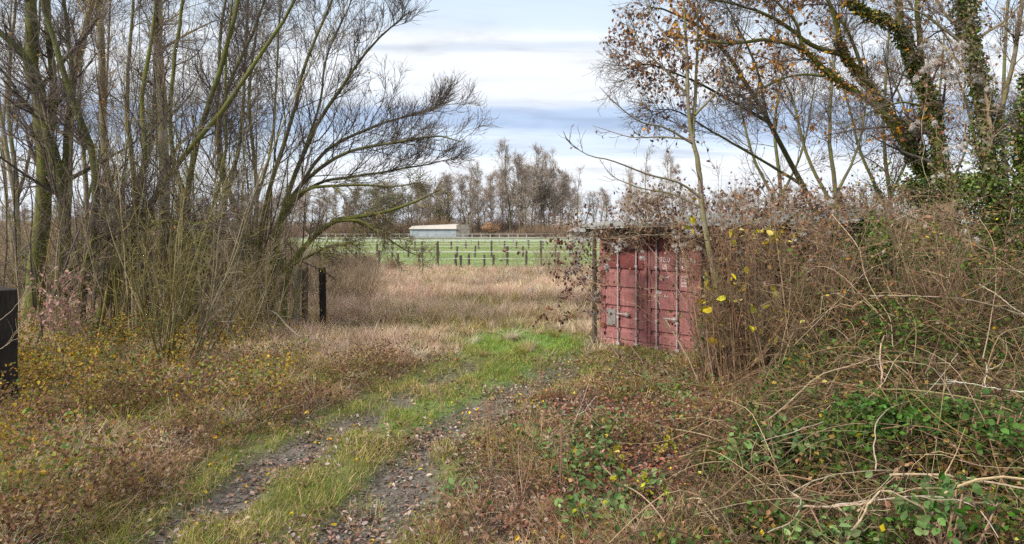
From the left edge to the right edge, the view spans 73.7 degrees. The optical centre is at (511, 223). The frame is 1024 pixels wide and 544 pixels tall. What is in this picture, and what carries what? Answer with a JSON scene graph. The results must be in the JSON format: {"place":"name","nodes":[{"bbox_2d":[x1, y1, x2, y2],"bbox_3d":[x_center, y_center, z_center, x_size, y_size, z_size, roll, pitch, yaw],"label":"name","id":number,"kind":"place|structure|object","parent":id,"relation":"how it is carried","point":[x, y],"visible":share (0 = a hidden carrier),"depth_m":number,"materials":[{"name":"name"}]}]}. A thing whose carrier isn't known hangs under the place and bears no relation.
{"place":"outdoors","nodes":[
{"label":"outdoors","id":0,"kind":"place"},
{"bbox_2d":[44,323,703,543],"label":"short grass","id":1,"kind":"structure","parent":0,"point":[468,376],"depth_m":7.60,"materials":[{"name":"plant"}]},
{"bbox_2d":[268,241,599,267],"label":"paddock grass","id":2,"kind":"structure","parent":0,"point":[485,252],"depth_m":63.67,"materials":[{"name":"plant"}]},
{"bbox_2d":[18,260,988,369],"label":"meadow grass","id":3,"kind":"structure","parent":0,"point":[435,276],"depth_m":19.37,"materials":[{"name":"plant"}]},
{"bbox_2d":[0,304,1023,543],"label":"rank grass","id":4,"kind":"structure","parent":0,"point":[151,403],"depth_m":7.93,"materials":[{"name":"plant"}]},
{"bbox_2d":[0,0,1023,224],"label":"sky","id":5,"kind":"structure","parent":0,"point":[529,60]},
{"bbox_2d":[3,221,1023,543],"bbox_3d":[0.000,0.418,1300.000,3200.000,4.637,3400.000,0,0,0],"label":"ground","id":6,"kind":"structure","parent":0,"point":[219,497],"depth_m":8.06,"materials":[{"name":"green plant"}]},
{"bbox_2d":[0,287,17,408],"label":"gate post","id":7,"kind":"object","parent":6,"relation":"on","point":[8,303],"visible":0.73,"depth_m":9.53,"materials":[{"name":"brown wood"}]},
{"bbox_2d":[0,0,45,309],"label":"thin tree","id":8,"kind":"object","parent":6,"relation":"on","point":[10,176],"visible":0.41,"depth_m":20.02,"materials":[{"name":"brown plant"}]},
{"bbox_2d":[0,200,73,308],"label":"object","id":9,"kind":"object","parent":6,"relation":"on","point":[11,270],"visible":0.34,"depth_m":19.61,"materials":[{"name":"brown plant"}]},
{"bbox_2d":[0,0,93,236],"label":"background tree","id":10,"kind":"object","parent":6,"relation":"on","point":[11,144],"visible":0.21,"depth_m":29.95,"materials":[{"name":"grey plant"}]},
{"bbox_2d":[0,51,109,327],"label":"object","id":11,"kind":"object","parent":6,"relation":"on","point":[16,237],"visible":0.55,"depth_m":16.28,"materials":[{"name":"brown plant"}]},
{"bbox_2d":[0,0,115,329],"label":"dark tree","id":12,"kind":"object","parent":6,"relation":"on","point":[51,155],"visible":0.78,"depth_m":16.48,"materials":[{"name":"brown plant"}]},
{"bbox_2d":[25,265,105,361],"bbox_3d":[-8.618,1.706,13.191,1.310,1.988,1.476,0,0,-31],"label":"sapling","id":13,"kind":"object","parent":6,"relation":"on","point":[56,304],"visible":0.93,"depth_m":13.23,"materials":[{"name":"brown plant"}]},
{"bbox_2d":[13,0,126,297],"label":"pale tree","id":14,"kind":"object","parent":6,"relation":"on","point":[90,8],"visible":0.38,"depth_m":21.91,"materials":[{"name":"brown plant"}]},
{"bbox_2d":[0,0,149,324],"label":"mossy tree","id":15,"kind":"object","parent":6,"relation":"on","point":[30,31],"visible":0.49,"depth_m":16.90,"materials":[{"name":"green plant"}]},
{"bbox_2d":[0,81,160,353],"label":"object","id":16,"kind":"object","parent":6,"relation":"on","point":[55,293],"visible":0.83,"depth_m":13.86,"materials":[{"name":"brown plant"}]},
{"bbox_2d":[40,0,142,233],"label":"background tree","id":17,"kind":"object","parent":6,"relation":"on","point":[87,189],"visible":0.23,"depth_m":32.94,"materials":[{"name":"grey plant"}]},
{"bbox_2d":[0,0,191,334],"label":"slim tree","id":18,"kind":"object","parent":6,"relation":"on","point":[68,92],"visible":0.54,"depth_m":15.91,"materials":[{"name":"brown plant"}]},
{"bbox_2d":[18,40,181,338],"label":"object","id":19,"kind":"object","parent":6,"relation":"on","point":[106,255],"visible":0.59,"depth_m":15.12,"materials":[{"name":"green plant"}]},
{"bbox_2d":[71,0,135,259],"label":"pale tree","id":20,"kind":"object","parent":6,"relation":"on","point":[103,105],"visible":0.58,"depth_m":23.79,"materials":[{"name":"brown plant"}]},
{"bbox_2d":[46,212,198,333],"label":"shrub","id":21,"kind":"object","parent":6,"relation":"on","point":[121,297],"visible":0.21,"depth_m":16.05,"materials":[{"name":"brown plant"}]},
{"bbox_2d":[3,0,243,338],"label":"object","id":22,"kind":"object","parent":6,"relation":"on","point":[110,254],"visible":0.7,"depth_m":14.98,"materials":[{"name":"brown plant"}]},
{"bbox_2d":[69,49,199,353],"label":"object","id":23,"kind":"object","parent":6,"relation":"on","point":[141,270],"visible":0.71,"depth_m":14.48,"materials":[{"name":"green plant"}]},
{"bbox_2d":[78,0,200,190],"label":"background tree","id":24,"kind":"object","parent":6,"relation":"on","point":[138,6],"visible":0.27,"depth_m":28.93,"materials":[{"name":"grey plant"}]},
{"bbox_2d":[36,0,267,340],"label":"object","id":25,"kind":"object","parent":6,"relation":"on","point":[175,158],"visible":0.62,"depth_m":15.38,"materials":[{"name":"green plant"}]},
{"bbox_2d":[0,0,307,338],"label":"crooked tree","id":26,"kind":"object","parent":6,"relation":"on","point":[189,149],"visible":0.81,"depth_m":15.14,"materials":[{"name":"brown plant"}]},
{"bbox_2d":[72,0,243,316],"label":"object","id":27,"kind":"object","parent":6,"relation":"on","point":[181,84],"visible":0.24,"depth_m":17.99,"materials":[{"name":"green plant"}]},
{"bbox_2d":[0,290,329,535],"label":"undergrowth","id":28,"kind":"object","parent":6,"relation":"on","point":[38,357],"visible":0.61,"depth_m":9.32,"materials":[{"name":"brown plant"}]},
{"bbox_2d":[85,96,245,368],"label":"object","id":29,"kind":"object","parent":6,"relation":"on","point":[176,311],"visible":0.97,"depth_m":12.03,"materials":[{"name":"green plant"}]},
{"bbox_2d":[117,0,226,294],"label":"pale tree","id":30,"kind":"object","parent":6,"relation":"on","point":[161,16],"visible":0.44,"depth_m":22.91,"materials":[{"name":"brown plant"}]},
{"bbox_2d":[0,218,396,302],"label":"back scrub","id":31,"kind":"object","parent":6,"relation":"on","point":[357,282],"visible":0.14,"depth_m":24.29,"materials":[{"name":"brown plant"}]},
{"bbox_2d":[123,0,288,321],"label":"mossy tree","id":32,"kind":"object","parent":6,"relation":"on","point":[227,43],"visible":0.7,"depth_m":16.99,"materials":[{"name":"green plant"}]},
{"bbox_2d":[99,0,337,322],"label":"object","id":33,"kind":"object","parent":6,"relation":"on","point":[286,219],"visible":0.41,"depth_m":18.00,"materials":[{"name":"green plant"}]},
{"bbox_2d":[125,155,315,358],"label":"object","id":34,"kind":"object","parent":6,"relation":"on","point":[213,304],"visible":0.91,"depth_m":12.53,"materials":[{"name":"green plant"}]},
{"bbox_2d":[79,0,366,336],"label":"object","id":35,"kind":"object","parent":6,"relation":"on","point":[256,210],"visible":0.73,"depth_m":16.08,"materials":[{"name":"brown plant"}]},
{"bbox_2d":[159,71,288,340],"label":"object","id":36,"kind":"object","parent":6,"relation":"on","point":[223,271],"visible":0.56,"depth_m":15.18,"materials":[{"name":"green plant"}]},
{"bbox_2d":[150,0,307,245],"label":"background tree","id":37,"kind":"object","parent":6,"relation":"on","point":[252,46],"visible":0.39,"depth_m":26.95,"materials":[{"name":"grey plant"}]},
{"bbox_2d":[193,224,329,343],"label":"shrub","id":38,"kind":"object","parent":6,"relation":"on","point":[253,308],"visible":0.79,"depth_m":14.94,"materials":[{"name":"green plant"}]},
{"bbox_2d":[217,131,307,324],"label":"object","id":39,"kind":"object","parent":6,"relation":"on","point":[261,231],"visible":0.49,"depth_m":16.96,"materials":[{"name":"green plant"}]},
{"bbox_2d":[214,0,311,237],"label":"background tree","id":40,"kind":"object","parent":6,"relation":"on","point":[278,46],"visible":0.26,"depth_m":30.99,"materials":[{"name":"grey plant"}]},
{"bbox_2d":[220,223,351,308],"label":"shrub","id":41,"kind":"object","parent":6,"relation":"on","point":[280,283],"visible":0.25,"depth_m":20.20,"materials":[{"name":"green plant"}]},
{"bbox_2d":[174,165,454,329],"bbox_3d":[-4.733,0.611,16.710,6.711,4.254,2.386,0,0,-11],"label":"mossy tree","id":42,"kind":"object","parent":6,"relation":"on","point":[380,229],"visible":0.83,"depth_m":16.93,"materials":[{"name":"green plant"}]},
{"bbox_2d":[319,267,326,328],"bbox_3d":[-4.748,1.930,17.120,0.199,1.680,0.178,0,0,0],"label":"fence post","id":43,"kind":"object","parent":6,"relation":"on","point":[322,294],"visible":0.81,"depth_m":17.05,"materials":[{"name":"brown wood"}]},
{"bbox_2d":[175,0,499,322],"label":"sallow tree","id":44,"kind":"object","parent":6,"relation":"on","point":[419,140],"visible":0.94,"depth_m":17.77,"materials":[{"name":"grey plant"}]},
{"bbox_2d":[129,368,574,543],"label":"mud clods","id":45,"kind":"object","parent":6,"relation":"on","point":[360,526],"visible":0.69,"depth_m":6.93,"materials":[{"name":"brown soil"}]},
{"bbox_2d":[336,177,418,236],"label":"bare tree","id":46,"kind":"object","parent":6,"relation":"on","point":[369,193],"visible":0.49,"depth_m":130.60,"materials":[{"name":"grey plant"}]},
{"bbox_2d":[409,224,469,236],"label":"corrugated shed","id":47,"kind":"structure","parent":6,"relation":"on","point":[450,230],"depth_m":125.00,"materials":[{"name":"white metal"}]},
{"bbox_2d":[429,170,461,223],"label":"bare tree","id":48,"kind":"object","parent":6,"relation":"on","point":[446,178],"visible":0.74,"depth_m":138.16,"materials":[{"name":"brown plant"}]},
{"bbox_2d":[309,243,589,267],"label":"paddock fence","id":49,"kind":"object","parent":6,"relation":"on","point":[455,258],"visible":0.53,"depth_m":40.68,"materials":[{"name":"brown wood"}]},
{"bbox_2d":[0,207,922,237],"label":"scrub","id":50,"kind":"object","parent":6,"relation":"on","point":[529,231],"visible":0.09,"depth_m":132.25,"materials":[{"name":"brown plant"}]},
{"bbox_2d":[460,161,484,233],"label":"bare tree","id":51,"kind":"object","parent":6,"relation":"on","point":[476,172],"visible":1,"depth_m":136.01,"materials":[{"name":"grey plant"}]},
{"bbox_2d":[484,167,519,227],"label":"bare tree","id":52,"kind":"object","parent":6,"relation":"on","point":[504,202],"visible":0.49,"depth_m":144.95,"materials":[{"name":"grey plant"}]},
{"bbox_2d":[489,137,519,232],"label":"bare tree","id":53,"kind":"object","parent":6,"relation":"on","point":[503,174],"visible":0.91,"depth_m":138.91,"materials":[{"name":"brown plant"}]},
{"bbox_2d":[0,312,1013,543],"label":"fallen leaves","id":54,"kind":"object","parent":6,"relation":"on","point":[367,510],"visible":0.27,"depth_m":7.36,"materials":[{"name":"brown plant"}]},
{"bbox_2d":[0,292,1018,543],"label":"straw tussocks","id":55,"kind":"object","parent":6,"relation":"on","point":[510,336],"visible":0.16,"depth_m":11.15,"materials":[{"name":"beige plant"}]},
{"bbox_2d":[0,313,1021,543],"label":"dead stalks","id":56,"kind":"object","parent":6,"relation":"on","point":[448,505],"visible":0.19,"depth_m":6.94,"materials":[{"name":"brown plant"}]},
{"bbox_2d":[0,319,1023,543],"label":"dead foliage","id":57,"kind":"object","parent":6,"relation":"on","point":[11,523],"depth_m":7.57,"materials":[{"name":"plant"}]},
{"bbox_2d":[504,149,531,231],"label":"bare tree","id":58,"kind":"object","parent":6,"relation":"on","point":[519,163],"visible":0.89,"depth_m":136.07,"materials":[{"name":"brown plant"}]},
{"bbox_2d":[513,164,549,227],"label":"bare tree","id":59,"kind":"object","parent":6,"relation":"on","point":[531,174],"visible":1,"depth_m":134.70,"materials":[{"name":"brown plant"}]},
{"bbox_2d":[492,240,591,277],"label":"thorn bush","id":60,"kind":"object","parent":6,"relation":"on","point":[546,262],"visible":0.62,"depth_m":33.47,"materials":[{"name":"brown plant"}]},
{"bbox_2d":[522,166,570,228],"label":"bare tree","id":61,"kind":"object","parent":6,"relation":"on","point":[535,199],"visible":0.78,"depth_m":139.56,"materials":[{"name":"grey plant"}]},
{"bbox_2d":[539,147,564,230],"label":"bare tree","id":62,"kind":"object","parent":6,"relation":"on","point":[548,183],"visible":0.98,"depth_m":137.80,"materials":[{"name":"grey plant"}]},
{"bbox_2d":[549,490,630,543],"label":"bramble","id":63,"kind":"object","parent":6,"relation":"on","point":[617,495],"visible":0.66,"depth_m":5.73,"materials":[{"name":"green plant"}]},
{"bbox_2d":[437,360,761,543],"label":"bramble leaves","id":64,"kind":"object","parent":6,"relation":"on","point":[592,454],"visible":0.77,"depth_m":7.53,"materials":[{"name":"green plant"}]},
{"bbox_2d":[500,203,718,382],"bbox_3d":[2.336,1.916,12.273,4.894,4.724,2.721,0,0,44],"label":"bramble vine","id":65,"kind":"object","parent":6,"relation":"on","point":[583,281],"visible":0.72,"depth_m":12.74,"materials":[{"name":"brown plant"}]},
{"bbox_2d":[553,449,680,526],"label":"bramble","id":66,"kind":"object","parent":6,"relation":"on","point":[601,484],"visible":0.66,"depth_m":6.29,"materials":[{"name":"green plant"}]},
{"bbox_2d":[558,0,751,378],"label":"young tree","id":67,"kind":"object","parent":6,"relation":"on","point":[691,131],"visible":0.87,"depth_m":11.97,"materials":[{"name":"brown plant"}]},
{"bbox_2d":[599,235,799,352],"bbox_3d":[4.816,1.385,16.274,2.409,2.470,6.157,0,0,43],"label":"shipping container","id":68,"kind":"object","parent":6,"relation":"on","point":[635,317],"visible":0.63,"depth_m":14.08,"materials":[{"name":"metal"}]},
{"bbox_2d":[601,236,646,345],"bbox_3d":[2.349,1.385,14.466,1.135,2.370,0.161,0,0,43],"label":"door","id":69,"kind":"structure","parent":68,"relation":"in","point":[637,315],"depth_m":14.44,"materials":[{"name":"red paint"}]},
{"bbox_2d":[648,236,698,351],"bbox_3d":[3.205,1.385,13.675,1.135,2.370,0.161,0,0,43],"label":"door","id":70,"kind":"structure","parent":68,"relation":"in","point":[654,309],"depth_m":13.78,"materials":[{"name":"red paint"}]},
{"bbox_2d":[587,179,813,389],"bbox_3d":[3.241,0.916,11.374,3.362,3.346,3.373,0,0,-27],"label":"tangle shrub","id":71,"kind":"object","parent":6,"relation":"on","point":[700,288],"visible":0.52,"depth_m":10.78,"materials":[{"name":"brown plant"}]},
{"bbox_2d":[584,0,824,233],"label":"leafy tree","id":72,"kind":"object","parent":6,"relation":"on","point":[638,66],"visible":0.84,"depth_m":13.51,"materials":[{"name":"brown plant"}]},
{"bbox_2d":[669,152,809,396],"bbox_3d":[3.180,0.757,10.501,1.826,3.655,2.455,0,0,-15],"label":"yellow shrub","id":73,"kind":"object","parent":6,"relation":"on","point":[712,339],"visible":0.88,"depth_m":10.22,"materials":[{"name":"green plant"}]},
{"bbox_2d":[644,171,836,382],"bbox_3d":[3.573,0.887,10.656,3.200,3.397,3.180,0,0,0],"label":"tangle shrub","id":74,"kind":"object","parent":6,"relation":"on","point":[705,280],"visible":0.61,"depth_m":10.49,"materials":[{"name":"brown plant"}]},
{"bbox_2d":[577,206,907,362],"bbox_3d":[5.366,1.190,15.212,5.400,3.220,6.445,0,0,37],"label":"lean to","id":75,"kind":"object","parent":6,"relation":"on","point":[617,230],"visible":0.23,"depth_m":12.80,"materials":[{"name":"brown wood"}]},
{"bbox_2d":[545,163,762,345],"bbox_3d":[2.681,0.634,12.954,3.994,3.595,1.962,0,0,27],"label":"clematis vine","id":76,"kind":"object","parent":75,"relation":"on","point":[659,198],"visible":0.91,"depth_m":13.07,"materials":[{"name":"brown plant"}]},
{"bbox_2d":[690,165,886,333],"bbox_3d":[4.618,0.416,11.488,3.206,2.880,2.089,0,0,18],"label":"brown vine","id":77,"kind":"object","parent":75,"relation":"hanging from","point":[814,204],"visible":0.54,"depth_m":11.37,"materials":[{"name":"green plant"}]},
{"bbox_2d":[719,426,783,495],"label":"bramble","id":78,"kind":"object","parent":6,"relation":"on","point":[755,459],"visible":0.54,"depth_m":6.27,"materials":[{"name":"green plant"}]},
{"bbox_2d":[498,125,1023,543],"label":"bramble thicket","id":79,"kind":"object","parent":6,"relation":"on","point":[827,389],"visible":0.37,"depth_m":6.58,"materials":[{"name":"brown plant"}]},
{"bbox_2d":[691,29,850,210],"bbox_3d":[9.749,-2.479,26.013,6.120,10.356,3.458,0,0,0],"label":"background tree","id":80,"kind":"object","parent":6,"relation":"on","point":[778,166],"visible":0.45,"depth_m":25.95,"materials":[{"name":"brown plant"}]},
{"bbox_2d":[750,220,796,366],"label":"shrub","id":81,"kind":"object","parent":6,"relation":"on","point":[769,231],"visible":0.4,"depth_m":11.15,"materials":[{"name":"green plant"}]},
{"bbox_2d":[725,410,828,488],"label":"bramble","id":82,"kind":"object","parent":6,"relation":"on","point":[775,430],"visible":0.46,"depth_m":6.28,"materials":[{"name":"green plant"}]},
{"bbox_2d":[703,199,858,392],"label":"yellow shrub","id":83,"kind":"object","parent":6,"relation":"on","point":[761,309],"visible":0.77,"depth_m":9.81,"materials":[{"name":"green plant"}]},
{"bbox_2d":[778,224,822,356],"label":"ivy bush","id":84,"kind":"object","parent":6,"relation":"on","point":[808,265],"visible":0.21,"depth_m":11.15,"materials":[{"name":"green plant"}]},
{"bbox_2d":[653,0,974,254],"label":"leaning tree","id":85,"kind":"object","parent":6,"relation":"on","point":[895,127],"visible":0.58,"depth_m":12.45,"materials":[{"name":"brown plant"}]},
{"bbox_2d":[747,4,919,236],"bbox_3d":[10.069,-2.321,21.724,5.298,10.142,3.362,0,0,0],"label":"background tree","id":86,"kind":"object","parent":6,"relation":"on","point":[802,88],"visible":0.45,"depth_m":21.95,"materials":[{"name":"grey plant"}]},
{"bbox_2d":[644,143,1023,543],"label":"thicket leaves","id":87,"kind":"object","parent":6,"relation":"on","point":[1009,526],"visible":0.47,"depth_m":6.49,"materials":[{"name":"green plant"}]},
{"bbox_2d":[838,177,996,259],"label":"brown vine","id":88,"kind":"object","parent":87,"relation":"on","point":[914,207],"visible":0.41,"depth_m":11.16,"materials":[{"name":"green plant"}]},
{"bbox_2d":[768,488,902,543],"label":"bramble","id":89,"kind":"object","parent":6,"relation":"on","point":[856,532],"visible":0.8,"depth_m":4.80,"materials":[{"name":"green plant"}]},
{"bbox_2d":[743,177,958,374],"bbox_3d":[4.811,0.903,10.003,3.003,3.330,3.069,0,0,34],"label":"tangle shrub","id":90,"kind":"object","parent":6,"relation":"on","point":[818,255],"visible":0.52,"depth_m":10.01,"materials":[{"name":"brown plant"}]},
{"bbox_2d":[711,173,992,406],"bbox_3d":[4.796,0.917,9.052,3.612,3.294,3.541,0,0,0],"label":"tangle shrub","id":91,"kind":"object","parent":6,"relation":"on","point":[847,258],"visible":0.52,"depth_m":9.42,"materials":[{"name":"brown plant"}]},
{"bbox_2d":[819,203,905,368],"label":"ivy bush","id":92,"kind":"object","parent":6,"relation":"on","point":[872,247],"visible":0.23,"depth_m":10.77,"materials":[{"name":"green plant"}]},
{"bbox_2d":[792,0,960,260],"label":"background tree","id":93,"kind":"object","parent":6,"relation":"on","point":[885,162],"visible":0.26,"depth_m":23.97,"materials":[{"name":"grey plant"}]},
{"bbox_2d":[809,384,948,492],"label":"bramble","id":94,"kind":"object","parent":6,"relation":"on","point":[882,407],"visible":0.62,"depth_m":6.13,"materials":[{"name":"green plant"}]},
{"bbox_2d":[759,180,1023,390],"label":"tangle shrub","id":95,"kind":"object","parent":6,"relation":"on","point":[920,250],"visible":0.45,"depth_m":9.27,"materials":[{"name":"brown plant"}]},
{"bbox_2d":[795,0,998,354],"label":"ivy tree","id":96,"kind":"object","parent":6,"relation":"on","point":[862,10],"visible":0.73,"depth_m":12.31,"materials":[{"name":"green plant"}]},
{"bbox_2d":[783,172,1023,396],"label":"tangle shrub","id":97,"kind":"object","parent":6,"relation":"on","point":[937,293],"visible":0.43,"depth_m":9.07,"materials":[{"name":"brown plant"}]},
{"bbox_2d":[865,470,1017,543],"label":"bramble","id":98,"kind":"object","parent":6,"relation":"on","point":[924,524],"visible":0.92,"depth_m":4.62,"materials":[{"name":"green plant"}]},
{"bbox_2d":[870,25,1012,176],"bbox_3d":[16.979,-2.591,26.744,6.090,10.645,3.591,0,0,0],"label":"background tree","id":99,"kind":"object","parent":6,"relation":"on","point":[912,89],"visible":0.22,"depth_m":26.98,"materials":[{"name":"grey plant"}]},
{"bbox_2d":[878,162,1005,301],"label":"ivy bush","id":100,"kind":"object","parent":6,"relation":"on","point":[971,180],"visible":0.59,"depth_m":11.95,"materials":[{"name":"green plant"}]},
{"bbox_2d":[864,0,1023,337],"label":"ivy tree","id":101,"kind":"object","parent":6,"relation":"on","point":[982,143],"visible":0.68,"depth_m":11.94,"materials":[{"name":"green plant"}]},
{"bbox_2d":[905,36,967,215],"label":"clematis vine","id":102,"kind":"object","parent":101,"relation":"hanging from","point":[934,122],"visible":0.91,"depth_m":11.97,"materials":[{"name":"green plant"}]},
{"bbox_2d":[912,14,1023,189],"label":"clematis vine","id":103,"kind":"object","parent":101,"relation":"attached to","point":[947,70],"visible":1,"depth_m":11.65,"materials":[{"name":"brown plant"}]},
{"bbox_2d":[876,173,1023,407],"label":"tangle shrub","id":104,"kind":"object","parent":6,"relation":"on","point":[949,295],"visible":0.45,"depth_m":8.66,"materials":[{"name":"brown plant"}]},
{"bbox_2d":[913,0,1021,235],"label":"background tree","id":105,"kind":"object","parent":6,"relation":"on","point":[1004,77],"visible":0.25,"depth_m":19.98,"materials":[{"name":"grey plant"}]},
{"bbox_2d":[923,384,1023,481],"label":"bramble","id":106,"kind":"object","parent":6,"relation":"on","point":[1007,432],"visible":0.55,"depth_m":5.80,"materials":[{"name":"green plant"}]},
{"bbox_2d":[939,153,1023,331],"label":"ivy bush","id":107,"kind":"object","parent":6,"relation":"on","point":[993,235],"visible":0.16,"depth_m":11.44,"materials":[{"name":"green plant"}]},
{"bbox_2d":[991,1,1023,297],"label":"ivy tree","id":108,"kind":"object","parent":6,"relation":"on","point":[1017,162],"visible":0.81,"depth_m":11.60,"materials":[{"name":"green plant"}]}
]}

